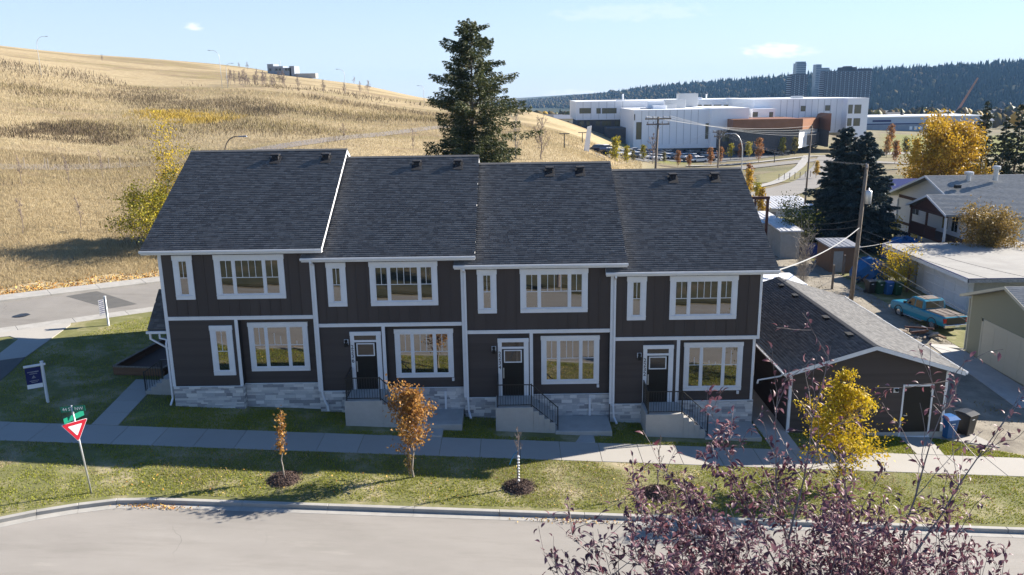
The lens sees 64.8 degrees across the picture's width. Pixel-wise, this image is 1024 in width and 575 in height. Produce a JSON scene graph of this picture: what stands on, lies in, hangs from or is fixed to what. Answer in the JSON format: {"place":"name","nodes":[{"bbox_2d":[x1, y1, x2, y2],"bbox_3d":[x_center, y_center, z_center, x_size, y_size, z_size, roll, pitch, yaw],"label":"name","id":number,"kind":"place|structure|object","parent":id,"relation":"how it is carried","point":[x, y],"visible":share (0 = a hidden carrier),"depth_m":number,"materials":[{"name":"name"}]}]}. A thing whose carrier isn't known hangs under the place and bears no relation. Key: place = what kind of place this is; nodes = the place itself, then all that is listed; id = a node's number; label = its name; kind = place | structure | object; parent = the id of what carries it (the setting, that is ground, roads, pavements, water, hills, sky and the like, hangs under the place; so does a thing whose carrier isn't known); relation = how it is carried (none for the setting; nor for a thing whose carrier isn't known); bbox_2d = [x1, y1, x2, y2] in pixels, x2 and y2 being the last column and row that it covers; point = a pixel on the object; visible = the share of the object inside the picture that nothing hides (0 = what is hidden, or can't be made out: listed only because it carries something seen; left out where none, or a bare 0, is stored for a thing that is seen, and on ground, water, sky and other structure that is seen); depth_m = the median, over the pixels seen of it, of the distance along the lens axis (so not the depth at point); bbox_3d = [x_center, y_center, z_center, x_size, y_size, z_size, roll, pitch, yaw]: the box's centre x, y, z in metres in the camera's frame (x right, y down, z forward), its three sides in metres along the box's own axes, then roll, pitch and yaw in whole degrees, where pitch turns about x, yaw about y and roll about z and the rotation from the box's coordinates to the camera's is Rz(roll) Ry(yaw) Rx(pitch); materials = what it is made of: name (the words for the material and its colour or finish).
{"place":"outdoors","nodes":[
{"label":"outdoors","id":0,"kind":"place"},
{"bbox_2d":[0,357,24,380],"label":"asphalt lane","id":1,"kind":"structure","parent":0,"point":[7,366],"depth_m":41.35,"materials":[{"name":"grey asphalt"}]},
{"bbox_2d":[0,323,70,359],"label":"corner path","id":2,"kind":"structure","parent":0,"point":[28,342],"depth_m":45.38,"materials":[{"name":"concrete"}]},
{"bbox_2d":[0,307,152,332],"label":"side kerb walk","id":3,"kind":"structure","parent":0,"point":[78,319],"depth_m":48.95,"materials":[{"name":"concrete"}]},
{"bbox_2d":[0,276,159,301],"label":"kerb walk","id":4,"kind":"structure","parent":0,"point":[69,290],"depth_m":55.47,"materials":[{"name":"concrete"}]},
{"bbox_2d":[0,283,160,327],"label":"side road","id":5,"kind":"structure","parent":0,"point":[49,308],"depth_m":52.02,"materials":[{"name":"grey asphalt"}]},
{"bbox_2d":[67,291,135,308],"bbox_3d":[-27.289,0.844,53.606,5.060,0.325,1.983,8,16,33],"label":"road patch","id":6,"kind":"object","parent":5,"relation":"on","point":[94,297],"visible":0.82,"depth_m":53.76,"materials":[{"name":"grey asphalt"}]},
{"bbox_2d":[92,379,157,425],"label":"front path","id":7,"kind":"structure","parent":0,"point":[121,407],"depth_m":37.24,"materials":[{"name":"concrete"}]},
{"bbox_2d":[1,124,454,169],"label":"hillside path","id":8,"kind":"structure","parent":0,"point":[295,144],"depth_m":106.15,"materials":[{"name":"beige soil"}]},
{"bbox_2d":[0,312,1023,526],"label":"lawn","id":9,"kind":"structure","parent":0,"point":[72,331],"depth_m":32.39,"materials":[{"name":"green plant"}]},
{"bbox_2d":[23,361,48,402],"bbox_3d":[-21.676,4.401,36.844,0.883,2.090,0.158,-8,16,-28],"label":"yard sign","id":10,"kind":"object","parent":9,"relation":"on","point":[34,377],"visible":1,"depth_m":36.74,"materials":[{"name":"blue plastic"}]},
{"bbox_2d":[60,405,91,492],"bbox_3d":[-15.699,5.966,29.245,0.835,3.628,0.514,-9,16,-31],"label":"street sign","id":11,"kind":"object","parent":9,"relation":"on","point":[75,428],"visible":1,"depth_m":28.95,"materials":[{"name":"metal"}]},
{"bbox_2d":[264,470,303,488],"bbox_3d":[-8.816,7.302,31.135,1.564,0.279,1.605,-1,14,0],"label":"mulch mound","id":12,"kind":"object","parent":9,"relation":"on","point":[288,478],"visible":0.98,"depth_m":30.94,"materials":[{"name":"brown wood"}]},
{"bbox_2d":[272,408,286,475],"bbox_3d":[-8.819,5.932,30.779,0.580,3.026,0.637,-1,14,0],"label":"sapling","id":13,"kind":"object","parent":12,"relation":"on","point":[279,442],"visible":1,"depth_m":30.68,"materials":[{"name":"orange plant"}]},
{"bbox_2d":[299,155,479,436],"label":"townhouse","id":14,"kind":"structure","parent":9,"relation":"on","point":[385,276],"depth_m":36.78,"materials":[{"name":"brown"}]},
{"bbox_2d":[325,262,347,306],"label":"window","id":15,"kind":"structure","parent":14,"relation":"in","point":[335,271],"depth_m":35.99,"materials":[{"name":"white glass"}]},
{"bbox_2d":[354,342,378,387],"bbox_3d":[-6.654,3.556,36.942,1.000,2.210,0.092,-1,14,0],"label":"door","id":16,"kind":"structure","parent":14,"relation":"in","point":[365,352],"depth_m":36.92,"materials":[{"name":"black paint"}]},
{"bbox_2d":[368,261,437,305],"bbox_3d":[-4.828,-0.172,36.014,3.060,2.020,0.115,-1,14,0],"label":"window","id":17,"kind":"structure","parent":14,"relation":"in","point":[411,286],"depth_m":36.01,"materials":[{"name":"white glass"}]},
{"bbox_2d":[394,328,453,377],"bbox_3d":[-4.026,3.023,37.095,2.710,2.340,0.102,-1,14,0],"label":"window","id":18,"kind":"structure","parent":14,"relation":"in","point":[419,353],"depth_m":37.09,"materials":[{"name":"white glass"}]},
{"bbox_2d":[382,373,438,476],"bbox_3d":[-3.850,5.414,31.250,2.342,4.185,1.906,-11,17,-35],"label":"sapling","id":19,"kind":"object","parent":9,"relation":"on","point":[410,402],"visible":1,"depth_m":30.88,"materials":[{"name":"orange plant"}]},
{"bbox_2d":[500,478,537,496],"bbox_3d":[0.250,7.636,31.255,1.570,0.283,1.626,-1,14,0],"label":"mulch mound","id":20,"kind":"object","parent":9,"relation":"on","point":[522,486],"visible":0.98,"depth_m":31.07,"materials":[{"name":"brown wood"}]},
{"bbox_2d":[453,161,628,442],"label":"townhouse","id":21,"kind":"structure","parent":9,"relation":"on","point":[536,285],"depth_m":36.89,"materials":[{"name":"grey"}]},
{"bbox_2d":[477,269,496,313],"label":"window","id":22,"kind":"structure","parent":21,"relation":"in","point":[486,278],"depth_m":36.08,"materials":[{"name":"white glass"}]},
{"bbox_2d":[502,349,523,394],"bbox_3d":[0.051,3.866,37.024,1.000,2.210,0.092,-1,14,0],"label":"door","id":23,"kind":"structure","parent":21,"relation":"in","point":[512,359],"depth_m":37.00,"materials":[{"name":"black paint"}]},
{"bbox_2d":[520,268,587,312],"bbox_3d":[1.877,0.140,36.092,3.060,2.020,0.106,-1,14,0],"label":"window","id":24,"kind":"structure","parent":21,"relation":"in","point":[550,290],"depth_m":36.09,"materials":[{"name":"white glass"}]},
{"bbox_2d":[541,335,599,383],"bbox_3d":[2.679,3.334,37.173,2.710,2.340,0.095,-1,14,0],"label":"window","id":25,"kind":"structure","parent":21,"relation":"in","point":[565,359],"depth_m":37.17,"materials":[{"name":"white glass"}]},
{"bbox_2d":[639,483,677,502],"bbox_3d":[5.651,7.862,31.231,1.586,0.287,1.594,-1,14,0],"label":"mulch mound","id":26,"kind":"object","parent":9,"relation":"on","point":[650,490],"visible":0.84,"depth_m":31.06,"materials":[{"name":"brown wood"}]},
{"bbox_2d":[605,167,780,441],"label":"townhouse","id":27,"kind":"structure","parent":9,"relation":"on","point":[686,298],"depth_m":36.95,"materials":[{"name":"grey"}]},
{"bbox_2d":[627,276,646,319],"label":"window","id":28,"kind":"structure","parent":27,"relation":"in","point":[636,285],"depth_m":36.16,"materials":[{"name":"white glass"}]},
{"bbox_2d":[646,355,668,400],"bbox_3d":[6.676,4.177,37.106,0.980,2.210,0.092,-1,14,0],"label":"door","id":29,"kind":"structure","parent":27,"relation":"in","point":[657,366],"depth_m":37.09,"materials":[{"name":"black paint"}]},
{"bbox_2d":[669,275,738,319],"bbox_3d":[8.583,0.450,36.174,3.060,2.020,0.106,-1,14,0],"label":"window","id":30,"kind":"structure","parent":27,"relation":"in","point":[705,296],"depth_m":36.17,"materials":[{"name":"white glass"}]},
{"bbox_2d":[682,342,743,390],"bbox_3d":[9.269,3.645,37.256,2.740,2.340,0.095,-1,14,0],"label":"window","id":31,"kind":"structure","parent":27,"relation":"in","point":[706,364],"depth_m":37.24,"materials":[{"name":"white glass"}]},
{"bbox_2d":[752,389,799,449],"bbox_3d":[12.030,5.235,42.861,1.250,0.573,15.360,-1,14,0],"label":"side passage","id":32,"kind":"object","parent":9,"relation":"on","point":[757,409],"visible":0.21,"depth_m":37.76,"materials":[{"name":"concrete"}]},
{"bbox_2d":[793,366,907,491],"bbox_3d":[13.054,5.556,31.285,3.932,5.178,3.814,2,14,11],"label":"columnar aspen","id":33,"kind":"object","parent":9,"relation":"on","point":[844,395],"visible":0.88,"depth_m":30.97,"materials":[{"name":"yellow plant"}]},
{"bbox_2d":[753,276,968,437],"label":"detached garage","id":34,"kind":"structure","parent":9,"relation":"on","point":[874,350],"depth_m":37.17,"materials":[{"name":"grey"}]},
{"bbox_2d":[900,386,931,431],"bbox_3d":[18.497,5.664,36.953,1.240,2.420,0.095,-1,14,0],"label":"door","id":35,"kind":"structure","parent":34,"relation":"in","point":[914,397],"depth_m":36.94,"materials":[{"name":"black paint"}]},
{"bbox_2d":[933,433,999,447],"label":"garage slab","id":36,"kind":"structure","parent":9,"relation":"on","point":[980,440],"depth_m":37.16,"materials":[{"name":"concrete"}]},
{"bbox_2d":[942,413,960,438],"bbox_3d":[20.069,6.403,37.195,0.640,1.079,0.826,-4,14,-14],"label":"wheeled bin","id":37,"kind":"object","parent":36,"relation":"on","point":[948,432],"visible":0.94,"depth_m":36.92,"materials":[{"name":"blue plastic"}]},
{"bbox_2d":[954,408,979,435],"bbox_3d":[21.142,6.292,37.630,0.686,1.157,0.880,-8,15,-27],"label":"wheeled bin","id":38,"kind":"object","parent":36,"relation":"on","point":[967,421],"visible":0.91,"depth_m":37.39,"materials":[{"name":"black plastic"}]},
{"bbox_2d":[0,504,1023,574],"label":"road","id":39,"kind":"structure","parent":0,"point":[142,541],"depth_m":27.31,"materials":[{"name":"grey asphalt"}]},
{"bbox_2d":[0,46,1023,294],"bbox_3d":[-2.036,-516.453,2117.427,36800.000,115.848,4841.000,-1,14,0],"label":"ground","id":40,"kind":"structure","parent":0,"point":[148,72],"depth_m":181.12,"materials":[{"name":"beige plant"}]},
{"bbox_2d":[0,269,158,294],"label":"fallen leaves","id":41,"kind":"object","parent":40,"relation":"on","point":[53,287],"visible":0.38,"depth_m":56.73,"materials":[{"name":"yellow plant"}]},
{"bbox_2d":[0,117,160,145],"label":"brown thicket","id":42,"kind":"object","parent":40,"relation":"on","point":[47,128],"visible":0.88,"depth_m":116.94,"materials":[{"name":"brown plant"}]},
{"bbox_2d":[0,147,186,288],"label":"tall dry grass","id":43,"kind":"structure","parent":40,"relation":"on","point":[57,270],"depth_m":71.24,"materials":[{"name":"beige plant"}]},
{"bbox_2d":[100,169,168,255],"bbox_3d":[-29.045,-5.777,63.752,6.311,7.000,7.767,-1,14,0],"label":"leafy shrub","id":44,"kind":"object","parent":40,"relation":"on","point":[150,217],"visible":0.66,"depth_m":63.14,"materials":[{"name":"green plant"}]},
{"bbox_2d":[95,84,230,111],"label":"brown thicket","id":45,"kind":"object","parent":40,"relation":"on","point":[180,103],"visible":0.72,"depth_m":185.57,"materials":[{"name":"brown plant"}]},
{"bbox_2d":[132,105,199,212],"bbox_3d":[-27.316,-8.636,65.330,6.296,11.981,5.978,-10,17,-34],"label":"poplar tree","id":46,"kind":"object","parent":40,"relation":"on","point":[163,159],"visible":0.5,"depth_m":64.67,"materials":[{"name":"yellow plant"}]},
{"bbox_2d":[106,108,252,124],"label":"yellow thicket","id":47,"kind":"object","parent":40,"relation":"on","point":[179,116],"visible":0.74,"depth_m":148.37,"materials":[{"name":"yellow plant"}]},
{"bbox_2d":[0,82,448,233],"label":"olive clumps","id":48,"kind":"object","parent":40,"relation":"on","point":[322,107],"visible":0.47,"depth_m":131.10,"materials":[{"name":"beige plant"}]},
{"bbox_2d":[0,58,452,170],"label":"brush clumps","id":49,"kind":"object","parent":40,"relation":"on","point":[224,126],"visible":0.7,"depth_m":175.94,"materials":[{"name":"brown plant"}]},
{"bbox_2d":[138,148,350,408],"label":"townhouse","id":50,"kind":"structure","parent":40,"relation":"on","point":[232,236],"depth_m":36.90,"materials":[{"name":"grey"}]},
{"bbox_2d":[112,336,170,376],"bbox_3d":[-18.443,3.713,43.392,2.682,0.990,5.943,1,14,8],"label":"timber planter","id":51,"kind":"object","parent":50,"relation":"attached to","point":[138,363],"visible":0.4,"depth_m":42.15,"materials":[{"name":"brown wood"}]},
{"bbox_2d":[171,255,195,299],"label":"window","id":52,"kind":"structure","parent":50,"relation":"in","point":[182,264],"depth_m":35.91,"materials":[{"name":"white glass"}]},
{"bbox_2d":[209,325,235,375],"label":"window","id":53,"kind":"structure","parent":50,"relation":"in","point":[221,336],"depth_m":36.72,"materials":[{"name":"white glass"}]},
{"bbox_2d":[212,254,286,298],"bbox_3d":[-11.668,-0.479,35.928,3.130,2.020,0.105,-1,14,0],"label":"window","id":54,"kind":"structure","parent":50,"relation":"in","point":[236,276],"depth_m":35.92,"materials":[{"name":"white glass"}]},
{"bbox_2d":[247,322,310,370],"bbox_3d":[-10.671,2.712,37.010,2.750,2.340,0.097,-1,14,0],"label":"window","id":55,"kind":"structure","parent":50,"relation":"in","point":[274,346],"depth_m":37.00,"materials":[{"name":"white glass"}]},
{"bbox_2d":[0,69,494,164],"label":"hill dry grass","id":56,"kind":"structure","parent":40,"relation":"on","point":[403,113],"depth_m":148.29,"materials":[{"name":"beige plant"}]},
{"bbox_2d":[195,95,301,116],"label":"brown thicket","id":57,"kind":"object","parent":40,"relation":"on","point":[250,106],"visible":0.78,"depth_m":169.73,"materials":[{"name":"brown plant"}]},
{"bbox_2d":[267,64,317,77],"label":"crest building","id":58,"kind":"structure","parent":40,"relation":"on","point":[294,71],"depth_m":316.13,"materials":[{"name":"stone"}]},
{"bbox_2d":[423,18,543,162],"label":"spruce tree","id":59,"kind":"object","parent":40,"relation":"on","point":[464,90],"visible":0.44,"depth_m":75.05,"materials":[{"name":"green plant"}]},
{"bbox_2d":[0,497,1023,532],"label":"kerb","id":60,"kind":"structure","parent":40,"relation":"on","point":[275,504],"depth_m":29.45,"materials":[{"name":"concrete"}]},
{"bbox_2d":[0,503,1023,537],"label":"gutter","id":61,"kind":"object","parent":40,"relation":"on","point":[388,513],"depth_m":29.27,"materials":[{"name":"grey concrete"}]},
{"bbox_2d":[470,119,642,168],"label":"dry grass","id":62,"kind":"structure","parent":40,"relation":"on","point":[585,155],"depth_m":146.07,"materials":[{"name":"beige plant"}]},
{"bbox_2d":[570,93,868,153],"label":"school building","id":63,"kind":"structure","parent":40,"relation":"on","point":[626,121],"depth_m":240.63,"materials":[{"name":"white paint"}]},
{"bbox_2d":[495,58,1023,110],"bbox_3d":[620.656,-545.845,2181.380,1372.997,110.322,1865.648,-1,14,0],"label":"ridge forest","id":64,"kind":"object","parent":40,"relation":"on","point":[989,77],"visible":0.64,"depth_m":1637.35,"materials":[{"name":"green plant"}]},
{"bbox_2d":[530,106,1023,129],"bbox_3d":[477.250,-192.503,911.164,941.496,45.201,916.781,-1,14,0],"label":"valley autumn trees","id":65,"kind":"object","parent":40,"relation":"on","point":[999,118],"visible":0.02,"depth_m":575.96,"materials":[{"name":"plant"}]},
{"bbox_2d":[533,312,1023,574],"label":"cherry tree","id":66,"kind":"object","parent":40,"relation":"on","point":[720,553],"visible":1,"depth_m":10.44,"materials":[{"name":"purple plant"}]},
{"bbox_2d":[762,218,803,258],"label":"shed","id":67,"kind":"structure","parent":40,"relation":"on","point":[782,241],"depth_m":74.53,"materials":[{"name":"grey paint"}]},
{"bbox_2d":[753,195,812,216],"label":"shed","id":68,"kind":"structure","parent":40,"relation":"on","point":[774,207],"depth_m":101.76,"materials":[{"name":"white paint"}]},
{"bbox_2d":[786,74,807,96],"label":"apartment tower","id":69,"kind":"structure","parent":40,"relation":"on","point":[796,84],"depth_m":1247.75,"materials":[{"name":"grey"}]},
{"bbox_2d":[775,190,823,245],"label":"leafy shrub","id":70,"kind":"object","parent":40,"relation":"on","point":[803,224],"visible":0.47,"depth_m":76.99,"materials":[{"name":"green plant"}]},
{"bbox_2d":[811,64,828,96],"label":"glass tower","id":71,"kind":"structure","parent":40,"relation":"on","point":[817,68],"depth_m":1586.26,"materials":[{"name":"grey"}]},
{"bbox_2d":[815,237,860,272],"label":"shed","id":72,"kind":"structure","parent":40,"relation":"on","point":[827,260],"depth_m":69.68,"materials":[{"name":"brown wood"}]},
{"bbox_2d":[818,66,871,108],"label":"apartment tower","id":73,"kind":"structure","parent":40,"relation":"on","point":[849,81],"depth_m":1246.73,"materials":[{"name":"grey"}]},
{"bbox_2d":[824,71,871,108],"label":"window","id":74,"kind":"structure","parent":73,"relation":"in","point":[826,71],"depth_m":1246.55,"materials":[{"name":"glass"}]},
{"bbox_2d":[866,114,981,130],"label":"long hall","id":75,"kind":"structure","parent":40,"relation":"on","point":[907,122],"depth_m":480.69,"materials":[{"name":"white"}]},
{"bbox_2d":[895,108,1002,177],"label":"birch tree","id":76,"kind":"object","parent":40,"relation":"on","point":[951,149],"visible":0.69,"depth_m":106.31,"materials":[{"name":"yellow plant"}]},
{"bbox_2d":[964,101,1000,174],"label":"spruce tree","id":77,"kind":"object","parent":40,"relation":"on","point":[988,117],"visible":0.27,"depth_m":112.86,"materials":[{"name":"green plant"}]},
{"bbox_2d":[988,116,1015,173],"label":"spruce tree","id":78,"kind":"object","parent":40,"relation":"on","point":[1001,163],"visible":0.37,"depth_m":109.47,"materials":[{"name":"green plant"}]},
{"bbox_2d":[990,104,1023,173],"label":"spruce tree","id":79,"kind":"object","parent":40,"relation":"on","point":[1014,157],"visible":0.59,"depth_m":105.34,"materials":[{"name":"green plant"}]},
{"bbox_2d":[0,421,1023,476],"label":"sidewalk","id":80,"kind":"structure","parent":0,"point":[306,441],"depth_m":34.38,"materials":[{"name":"concrete"}]},
{"bbox_2d":[0,0,1023,99],"label":"sky","id":81,"kind":"structure","parent":0,"point":[556,47],"materials":[{"name":"blue"}]},
{"bbox_2d":[595,147,817,162],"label":"car park","id":82,"kind":"structure","parent":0,"point":[735,157],"depth_m":223.47,"materials":[{"name":"grey asphalt"}]},
{"bbox_2d":[754,155,810,186],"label":"school walk","id":83,"kind":"structure","parent":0,"point":[798,167],"depth_m":168.95,"materials":[{"name":"concrete"}]},
{"bbox_2d":[755,166,811,182],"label":"school lawn","id":84,"kind":"structure","parent":0,"point":[768,177],"depth_m":163.33,"materials":[{"name":"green plant"}]},
{"bbox_2d":[739,158,916,168],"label":"crossing road","id":85,"kind":"structure","parent":0,"point":[777,163],"depth_m":196.85,"materials":[{"name":"grey asphalt"}]},
{"bbox_2d":[751,152,921,200],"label":"school road","id":86,"kind":"structure","parent":0,"point":[797,186],"depth_m":136.92,"materials":[{"name":"grey asphalt"}]},
{"bbox_2d":[778,217,1018,383],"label":"neighbour yard","id":87,"kind":"structure","parent":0,"point":[955,336],"depth_m":62.00,"materials":[{"name":"soil"}]},
{"bbox_2d":[799,126,886,252],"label":"spruce tree","id":88,"kind":"object","parent":87,"relation":"on","point":[840,148],"visible":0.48,"depth_m":80.95,"materials":[{"name":"green plant"}]},
{"bbox_2d":[814,131,910,254],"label":"spruce tree","id":89,"kind":"object","parent":87,"relation":"on","point":[877,184],"visible":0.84,"depth_m":78.94,"materials":[{"name":"green plant"}]},
{"bbox_2d":[849,255,887,280],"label":"covered pile","id":90,"kind":"object","parent":87,"relation":"on","point":[864,268],"visible":0.72,"depth_m":66.88,"materials":[{"name":"blue plastic"}]},
{"bbox_2d":[871,237,926,291],"bbox_3d":[30.857,-1.433,64.448,4.323,5.288,3.838,-8,16,-28],"label":"leafy shrub","id":91,"kind":"object","parent":87,"relation":"on","point":[902,272],"visible":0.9,"depth_m":63.87,"materials":[{"name":"yellow plant"}]},
{"bbox_2d":[879,235,924,261],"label":"covered pile","id":92,"kind":"object","parent":87,"relation":"on","point":[906,239],"visible":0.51,"depth_m":75.79,"materials":[{"name":"blue plastic"}]},
{"bbox_2d":[882,242,1023,314],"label":"flat garage","id":93,"kind":"structure","parent":87,"relation":"on","point":[950,285],"depth_m":61.32,"materials":[{"name":"white paint"}]},
{"bbox_2d":[922,265,968,313],"bbox_3d":[32.595,-0.013,60.880,0.064,2.600,6.300,-1,14,0],"label":"garage door","id":94,"kind":"structure","parent":93,"relation":"in","point":[949,288],"depth_m":60.49,"materials":[{"name":"white metal"}]},
{"bbox_2d":[888,166,1023,242],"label":"bungalow","id":95,"kind":"object","parent":87,"relation":"on","point":[927,204],"visible":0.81,"depth_m":76.53,"materials":[{"name":"white plastic"}]},
{"bbox_2d":[947,195,1023,250],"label":"leafy shrub","id":96,"kind":"object","parent":87,"relation":"on","point":[984,223],"visible":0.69,"depth_m":66.64,"materials":[{"name":"yellow plant"}]},
{"bbox_2d":[949,286,1023,385],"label":"gabled garage","id":97,"kind":"structure","parent":87,"relation":"on","point":[995,318],"depth_m":46.39,"materials":[{"name":"beige paint"}]},
{"bbox_2d":[979,322,1023,384],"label":"garage door","id":98,"kind":"structure","parent":97,"relation":"in","point":[1011,363],"depth_m":46.02,"materials":[{"name":"beige metal"}]},
{"bbox_2d":[774,254,1023,454],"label":"gravel lane","id":99,"kind":"structure","parent":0,"point":[986,432],"depth_m":43.78,"materials":[{"name":"grey gravel"}]},
{"bbox_2d":[791,211,818,281],"bbox_3d":[22.094,-2.416,60.874,2.020,6.972,2.214,-6,15,-21],"label":"dry bush","id":100,"kind":"object","parent":99,"relation":"on","point":[801,271],"visible":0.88,"depth_m":60.74,"materials":[{"name":"brown plant"}]},
{"bbox_2d":[849,163,871,300],"bbox_3d":[25.604,-3.633,59.323,0.942,10.814,1.286,-4,14,-14],"label":"utility pole","id":101,"kind":"object","parent":99,"relation":"on","point":[866,196],"visible":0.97,"depth_m":59.02,"materials":[{"name":"brown wood"}]},
{"bbox_2d":[902,326,946,339],"bbox_3d":[26.854,3.086,52.564,2.654,1.051,1.850,11,18,41],"label":"scrap pile","id":102,"kind":"object","parent":99,"relation":"on","point":[923,332],"visible":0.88,"depth_m":52.43,"materials":[{"name":"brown wood"}]},
{"bbox_2d":[889,295,966,329],"bbox_3d":[28.670,1.537,55.633,2.340,1.776,5.700,-4,14,-11],"label":"pickup truck","id":103,"kind":"object","parent":99,"relation":"on","point":[932,314],"visible":0.93,"depth_m":54.86,"materials":[{"name":"teal paint"}]},
{"bbox_2d":[900,436,943,454],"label":"garage path","id":104,"kind":"structure","parent":0,"point":[916,445],"depth_m":36.29,"materials":[{"name":"concrete"}]},
{"bbox_2d":[929,344,1023,407],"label":"concrete apron","id":105,"kind":"object","parent":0,"point":[1003,386],"visible":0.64,"depth_m":45.80,"materials":[{"name":"grey concrete"}]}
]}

